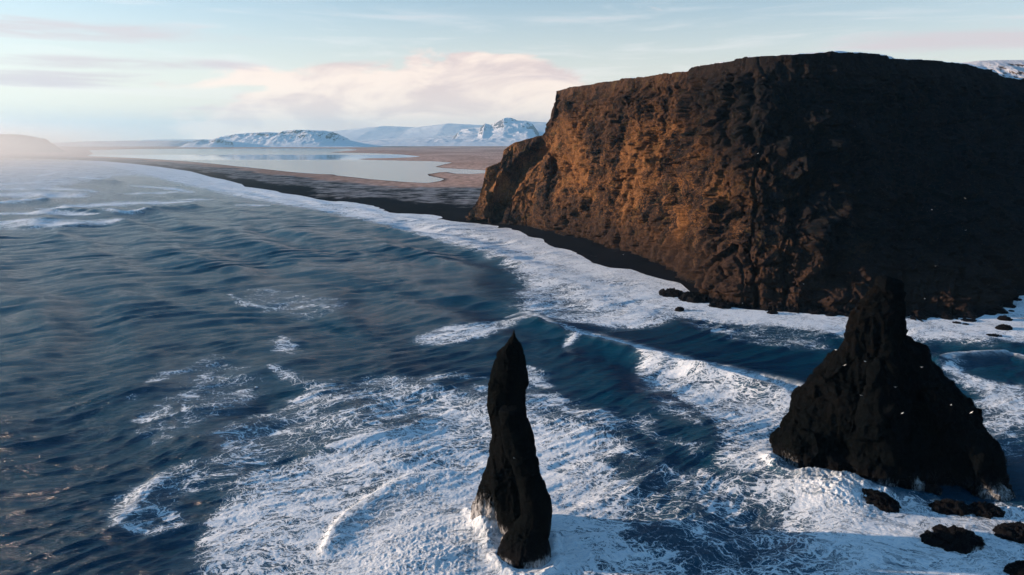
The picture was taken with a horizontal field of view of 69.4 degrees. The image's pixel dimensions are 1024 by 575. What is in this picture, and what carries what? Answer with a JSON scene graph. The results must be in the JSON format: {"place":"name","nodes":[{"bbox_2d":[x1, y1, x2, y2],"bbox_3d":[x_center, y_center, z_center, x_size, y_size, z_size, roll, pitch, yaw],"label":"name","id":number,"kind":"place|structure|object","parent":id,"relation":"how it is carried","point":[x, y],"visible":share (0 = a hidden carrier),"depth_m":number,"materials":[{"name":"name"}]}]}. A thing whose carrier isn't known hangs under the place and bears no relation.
{"place":"outdoors","nodes":[
{"label":"outdoors","id":0,"kind":"place"},
{"bbox_2d":[0,134,65,151],"bbox_3d":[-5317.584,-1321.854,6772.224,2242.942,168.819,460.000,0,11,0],"label":"misty headland","id":1,"kind":"structure","parent":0,"point":[15,143],"depth_m":6667.10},
{"bbox_2d":[53,141,189,146],"bbox_3d":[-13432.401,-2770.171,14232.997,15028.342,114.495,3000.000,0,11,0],"label":"coast land","id":2,"kind":"structure","parent":0,"point":[120,143],"depth_m":13406.92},
{"bbox_2d":[141,139,211,140],"bbox_3d":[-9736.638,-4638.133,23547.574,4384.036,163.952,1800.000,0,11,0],"label":"plateau","id":3,"kind":"structure","parent":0,"point":[176,140],"depth_m":23309.48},
{"bbox_2d":[180,139,233,146],"bbox_3d":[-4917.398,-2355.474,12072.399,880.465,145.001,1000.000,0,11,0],"label":"hill","id":4,"kind":"structure","parent":0,"point":[211,143],"depth_m":11818.80,"materials":[{"name":"white snow"}]},
{"bbox_2d":[212,130,381,146],"bbox_3d":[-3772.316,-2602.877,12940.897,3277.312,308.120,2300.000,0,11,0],"label":"table mountain","id":5,"kind":"structure","parent":0,"point":[304,138],"depth_m":12328.33,"materials":[{"name":"white snow"}]},
{"bbox_2d":[329,121,546,140],"bbox_3d":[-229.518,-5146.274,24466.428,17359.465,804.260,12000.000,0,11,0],"label":"glacier hills","id":6,"kind":"structure","parent":0,"point":[389,132],"depth_m":21828.49,"materials":[{"name":"white snow"}]},
{"bbox_2d":[359,138,529,145],"bbox_3d":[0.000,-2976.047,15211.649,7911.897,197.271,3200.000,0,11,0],"label":"snow hill","id":7,"kind":"structure","parent":0,"point":[469,142],"depth_m":14341.50,"materials":[{"name":"white snow"}]},
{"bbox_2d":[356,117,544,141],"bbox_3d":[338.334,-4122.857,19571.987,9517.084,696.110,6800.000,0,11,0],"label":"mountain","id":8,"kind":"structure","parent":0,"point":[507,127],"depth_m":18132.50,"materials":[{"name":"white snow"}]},
{"bbox_2d":[0,146,984,316],"bbox_3d":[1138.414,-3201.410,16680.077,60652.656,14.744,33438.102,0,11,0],"label":"ground","id":9,"kind":"structure","parent":0,"point":[451,197],"depth_m":1666.57,"materials":[{"name":"black sand"}]},
{"bbox_2d":[88,148,484,182],"bbox_3d":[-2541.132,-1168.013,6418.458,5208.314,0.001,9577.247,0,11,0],"label":"lagoon","id":10,"kind":"structure","parent":9,"relation":"in","point":[317,160],"depth_m":3717.47,"materials":[{"name":"blue liquid"}]},
{"bbox_2d":[659,288,683,297],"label":"rock","id":11,"kind":"object","parent":9,"relation":"on","point":[671,292],"visible":0.7,"depth_m":488.75,"materials":[{"name":"black stone"}]},
{"bbox_2d":[674,307,683,311],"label":"rock","id":12,"kind":"object","parent":9,"relation":"on","point":[679,309],"visible":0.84,"depth_m":443.83,"materials":[{"name":"black stone"}]},
{"bbox_2d":[678,291,711,302],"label":"rock","id":13,"kind":"object","parent":9,"relation":"on","point":[690,296],"visible":0.69,"depth_m":470.33,"materials":[{"name":"black stone"}]},
{"bbox_2d":[708,300,734,308],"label":"rock","id":14,"kind":"object","parent":9,"relation":"on","point":[721,304],"visible":0.8,"depth_m":454.02,"materials":[{"name":"black stone"}]},
{"bbox_2d":[767,310,777,313],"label":"rock","id":15,"kind":"object","parent":9,"relation":"on","point":[772,312],"visible":0.73,"depth_m":436.32,"materials":[{"name":"black stone"}]},
{"bbox_2d":[785,307,797,312],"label":"rock","id":16,"kind":"object","parent":9,"relation":"on","point":[791,309],"visible":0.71,"depth_m":441.27,"materials":[{"name":"black stone"}]},
{"bbox_2d":[808,309,824,314],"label":"rock","id":17,"kind":"object","parent":9,"relation":"on","point":[815,311],"visible":0.66,"depth_m":436.17,"materials":[{"name":"black stone"}]},
{"bbox_2d":[825,313,836,315],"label":"rock","id":18,"kind":"object","parent":9,"relation":"on","point":[830,314],"visible":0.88,"depth_m":431.36,"materials":[{"name":"black stone"}]},
{"bbox_2d":[961,318,975,321],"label":"rock","id":19,"kind":"object","parent":9,"relation":"on","point":[967,320],"visible":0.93,"depth_m":418.42,"materials":[{"name":"black stone"}]},
{"bbox_2d":[984,311,995,314],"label":"rock","id":20,"kind":"object","parent":9,"relation":"on","point":[989,313],"visible":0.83,"depth_m":434.33,"materials":[{"name":"black stone"}]},
{"bbox_2d":[995,324,1012,330],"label":"rock","id":21,"kind":"object","parent":9,"relation":"on","point":[1004,327],"visible":0.63,"depth_m":399.01,"materials":[{"name":"black stone"}]},
{"bbox_2d":[997,315,1012,320],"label":"rock","id":22,"kind":"object","parent":9,"relation":"on","point":[1004,318],"visible":0.75,"depth_m":420.86,"materials":[{"name":"black stone"}]},
{"bbox_2d":[0,158,1023,574],"bbox_3d":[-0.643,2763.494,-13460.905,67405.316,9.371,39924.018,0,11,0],"label":"sea","id":23,"kind":"structure","parent":0,"point":[200,374],"depth_m":292.30,"materials":[{"name":"liquid"}]},
{"bbox_2d":[470,330,552,568],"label":"sea stack","id":24,"kind":"object","parent":23,"relation":"in","point":[513,498],"visible":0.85,"depth_m":180.40,"materials":[{"name":"black stone"}]},
{"bbox_2d":[862,488,900,512],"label":"boulder","id":25,"kind":"object","parent":23,"relation":"in","point":[884,501],"visible":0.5,"depth_m":204.79,"materials":[{"name":"black stone"}]},
{"bbox_2d":[769,275,1015,500],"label":"sea stack","id":26,"kind":"object","parent":23,"relation":"in","point":[840,415],"visible":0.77,"depth_m":223.73,"materials":[{"name":"black stone"}]},
{"bbox_2d":[928,498,976,515],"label":"boulder","id":27,"kind":"object","parent":23,"relation":"in","point":[947,506],"visible":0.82,"depth_m":202.88,"materials":[{"name":"black stone"}]},
{"bbox_2d":[920,524,985,554],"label":"boulder","id":28,"kind":"object","parent":23,"relation":"in","point":[961,540],"visible":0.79,"depth_m":185.56,"materials":[{"name":"black stone"}]},
{"bbox_2d":[969,501,1005,518],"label":"boulder","id":29,"kind":"object","parent":23,"relation":"in","point":[984,509],"visible":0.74,"depth_m":201.22,"materials":[{"name":"black stone"}]},
{"bbox_2d":[986,333,1001,336],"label":"rock","id":30,"kind":"object","parent":23,"relation":"in","point":[995,335],"visible":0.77,"depth_m":385.62,"materials":[{"name":"grey stone"}]},
{"bbox_2d":[992,521,1023,543],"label":"boulder","id":31,"kind":"object","parent":23,"relation":"in","point":[1013,531],"visible":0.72,"depth_m":189.68,"materials":[{"name":"black stone"}]},
{"bbox_2d":[1003,560,1023,574],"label":"boulder","id":32,"kind":"object","parent":23,"relation":"in","point":[1016,567],"visible":0.98,"depth_m":173.84,"materials":[{"name":"black stone"}]},
{"bbox_2d":[0,0,1023,142],"label":"sky","id":33,"kind":"structure","parent":0,"point":[71,70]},
{"bbox_2d":[465,51,1023,321],"bbox_3d":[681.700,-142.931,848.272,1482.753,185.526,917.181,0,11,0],"label":"cliff","id":34,"kind":"structure","parent":0,"point":[837,182],"depth_m":546.75,"materials":[{"name":"brown stone"}]},
{"bbox_2d":[964,60,1023,77],"bbox_3d":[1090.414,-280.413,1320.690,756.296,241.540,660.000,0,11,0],"label":"snowy slope","id":35,"kind":"structure","parent":0,"point":[1011,68],"depth_m":1270.21,"materials":[{"name":"white snow"}]}
]}

